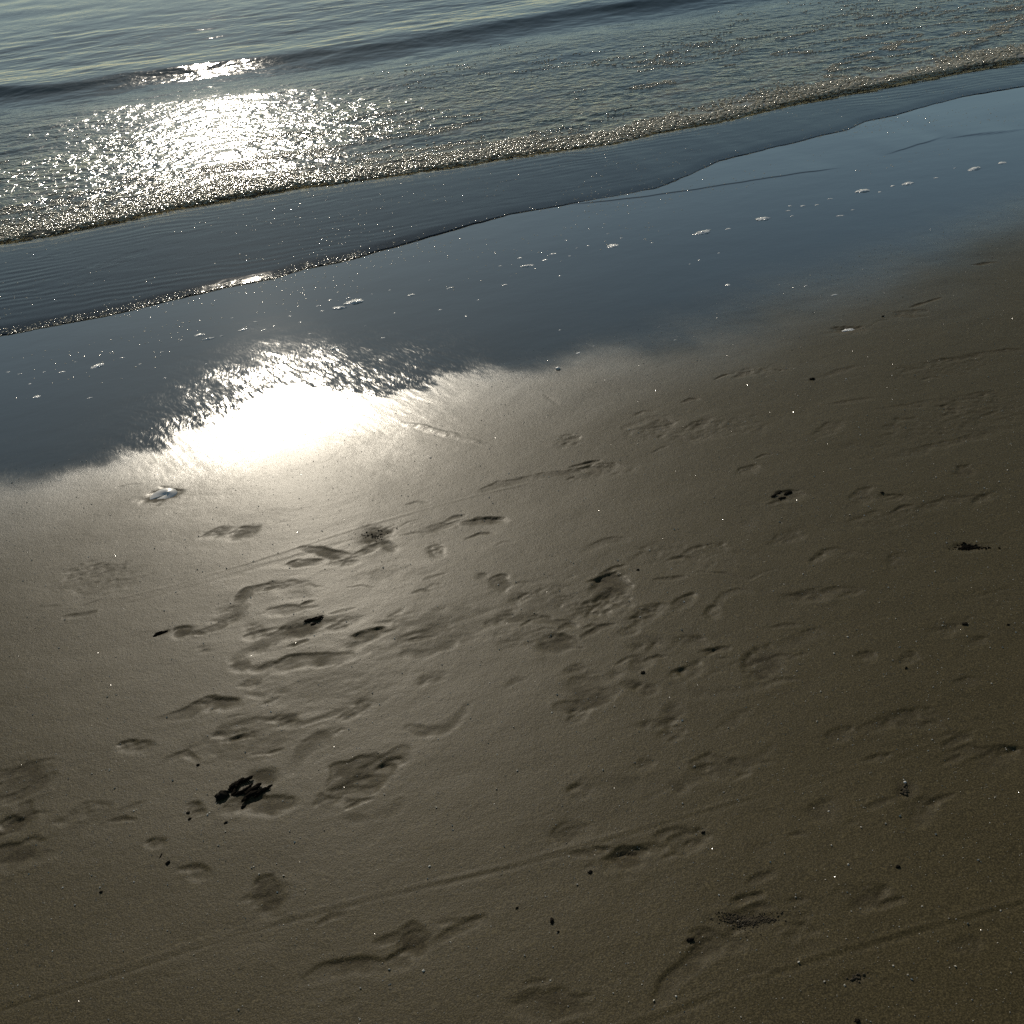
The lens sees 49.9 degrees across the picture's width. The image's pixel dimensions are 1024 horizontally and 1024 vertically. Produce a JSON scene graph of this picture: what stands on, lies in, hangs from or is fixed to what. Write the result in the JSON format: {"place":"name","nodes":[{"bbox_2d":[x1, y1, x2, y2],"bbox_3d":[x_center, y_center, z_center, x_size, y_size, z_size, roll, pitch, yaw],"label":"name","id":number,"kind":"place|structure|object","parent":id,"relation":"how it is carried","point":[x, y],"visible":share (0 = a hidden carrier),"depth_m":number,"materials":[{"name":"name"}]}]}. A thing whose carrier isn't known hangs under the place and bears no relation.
{"place":"outdoors","nodes":[
{"label":"outdoors","id":0,"kind":"place"},
{"bbox_2d":[0,61,1023,1023],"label":"beach sand","id":1,"kind":"structure","parent":0,"point":[660,271],"depth_m":4.50,"materials":[{"name":"brown sand"}]},
{"bbox_2d":[91,363,103,368],"bbox_3d":[-2.642,-0.931,7.011,0.092,0.008,0.070,-23,38,-24],"label":"foam fleck","id":2,"kind":"object","parent":1,"relation":"on","point":[98,365],"visible":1,"depth_m":7.01},
{"bbox_2d":[153,630,167,636],"bbox_3d":[-1.429,0.490,4.465,0.064,0.009,0.020,-24,38,-26],"label":"seaweed scrap","id":3,"kind":"object","parent":1,"relation":"on","point":[157,633],"visible":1,"depth_m":4.46,"materials":[{"name":"black plant"}]},
{"bbox_2d":[150,488,177,499],"bbox_3d":[-1.729,-0.082,5.452,0.143,0.022,0.119,-27,48,-23],"label":"clam shell","id":4,"kind":"object","parent":1,"relation":"on","point":[164,493],"visible":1,"depth_m":5.46},
{"bbox_2d":[214,790,229,800],"bbox_3d":[-0.959,0.933,3.637,0.051,0.020,0.037,-22,38,-23],"label":"pebble","id":5,"kind":"object","parent":1,"relation":"on","point":[221,795],"visible":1,"depth_m":3.63,"materials":[{"name":"black stone"}]},
{"bbox_2d":[227,776,272,801],"bbox_3d":[-0.874,0.914,3.659,0.132,0.015,0.112,-27,40,-29],"label":"seaweed clump","id":6,"kind":"object","parent":1,"relation":"on","point":[250,790],"visible":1,"depth_m":3.65,"materials":[{"name":"black plant"}]},
{"bbox_2d":[304,615,323,624],"bbox_3d":[-0.799,0.438,4.439,0.088,0.012,0.044,-15,35,-14],"label":"seaweed scrap","id":7,"kind":"object","parent":1,"relation":"on","point":[314,618],"visible":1,"depth_m":4.44,"materials":[{"name":"black plant"}]},
{"bbox_2d":[332,306,346,309],"bbox_3d":[-1.179,-1.399,7.524,0.102,0.011,0.050,-7,34,-3],"label":"foam fleck","id":8,"kind":"object","parent":1,"relation":"on","point":[338,307],"visible":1,"depth_m":7.52},
{"bbox_2d":[343,299,363,304],"bbox_3d":[-1.095,-1.453,7.597,0.148,0.014,0.081,-11,34,-8],"label":"foam fleck","id":9,"kind":"object","parent":1,"relation":"on","point":[355,301],"visible":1,"depth_m":7.58},
{"bbox_2d":[361,528,396,541],"bbox_3d":[-0.609,0.108,4.957,0.193,0.012,0.097,-9,34,-6],"label":"coarse grit","id":10,"kind":"object","parent":1,"relation":"on","point":[375,536],"visible":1,"depth_m":4.96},
{"bbox_2d":[2,198,1023,1023],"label":"shell grit","id":11,"kind":"object","parent":1,"relation":"on","point":[546,628],"visible":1,"depth_m":4.28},
{"bbox_2d":[607,244,617,247],"bbox_3d":[0.746,-1.967,8.127,0.078,0.009,0.094,15,39,27],"label":"foam fleck","id":12,"kind":"object","parent":1,"relation":"on","point":[612,245],"visible":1,"depth_m":8.12},
{"bbox_2d":[693,230,709,234],"bbox_3d":[1.420,-2.088,8.202,0.161,0.016,0.079,-14,35,-12],"label":"foam fleck","id":13,"kind":"object","parent":1,"relation":"on","point":[702,232],"visible":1,"depth_m":8.19},
{"bbox_2d":[710,909,788,936],"bbox_3d":[0.658,1.137,3.038,0.227,0.012,0.090,-2,34,4],"label":"coarse grit","id":14,"kind":"object","parent":1,"relation":"on","point":[746,921],"visible":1,"depth_m":3.05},
{"bbox_2d":[756,217,770,220],"bbox_3d":[1.911,-2.229,8.353,0.113,0.012,0.079,-17,36,-18],"label":"foam fleck","id":15,"kind":"object","parent":1,"relation":"on","point":[762,218],"visible":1,"depth_m":8.34},
{"bbox_2d":[771,491,791,498],"bbox_3d":[1.213,-0.078,4.942,0.057,0.013,0.102,26,45,37],"label":"seaweed scrap","id":16,"kind":"object","parent":1,"relation":"on","point":[779,492],"visible":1,"depth_m":4.94,"materials":[{"name":"black plant"}]},
{"bbox_2d":[845,971,868,982],"bbox_3d":[0.903,1.214,2.866,0.066,0.010,0.032,-15,35,-14],"label":"coarse grit","id":17,"kind":"object","parent":1,"relation":"on","point":[855,977],"visible":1,"depth_m":2.87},
{"bbox_2d":[855,189,869,192],"bbox_3d":[2.780,-2.552,8.734,0.128,0.012,0.069,-8,34,-4],"label":"foam fleck","id":18,"kind":"object","parent":1,"relation":"on","point":[862,190],"visible":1,"depth_m":8.72},
{"bbox_2d":[900,784,908,795],"bbox_3d":[1.216,0.858,3.402,0.029,0.010,0.050,17,40,29],"label":"coarse grit","id":19,"kind":"object","parent":1,"relation":"on","point":[906,791],"visible":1,"depth_m":3.39,"materials":[{"name":"grey gravel"}]},
{"bbox_2d":[948,542,999,550],"bbox_3d":[1.874,0.139,4.470,0.201,0.017,0.056,1,34,8],"label":"coarse grit","id":20,"kind":"object","parent":1,"relation":"on","point":[968,547],"visible":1,"depth_m":4.46,"materials":[{"name":"black gravel"}]},
{"bbox_2d":[968,167,980,170],"bbox_3d":[3.775,-2.798,8.968,0.143,0.012,0.072,-28,40,-31],"label":"foam fleck","id":21,"kind":"object","parent":1,"relation":"on","point":[974,168],"visible":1,"depth_m":8.96},
{"bbox_2d":[0,0,1023,241],"bbox_3d":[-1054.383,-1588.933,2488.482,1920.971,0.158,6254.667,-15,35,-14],"label":"sea","id":22,"kind":"structure","parent":0,"point":[246,71],"depth_m":13.77,"materials":[{"name":"liquid"}]},
{"bbox_2d":[0,43,1023,241],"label":"sea foam","id":23,"kind":"object","parent":22,"relation":"on","point":[662,125],"visible":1,"depth_m":10.74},
{"bbox_2d":[0,76,1023,398],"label":"foam bubble","id":24,"kind":"object","parent":22,"relation":"on","point":[342,256],"visible":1,"depth_m":8.24,"materials":[{"name":"white liquid"}]},
{"bbox_2d":[0,0,1023,234],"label":"foam thread","id":25,"kind":"object","parent":22,"relation":"on","point":[355,134],"visible":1,"depth_m":11.81}
]}

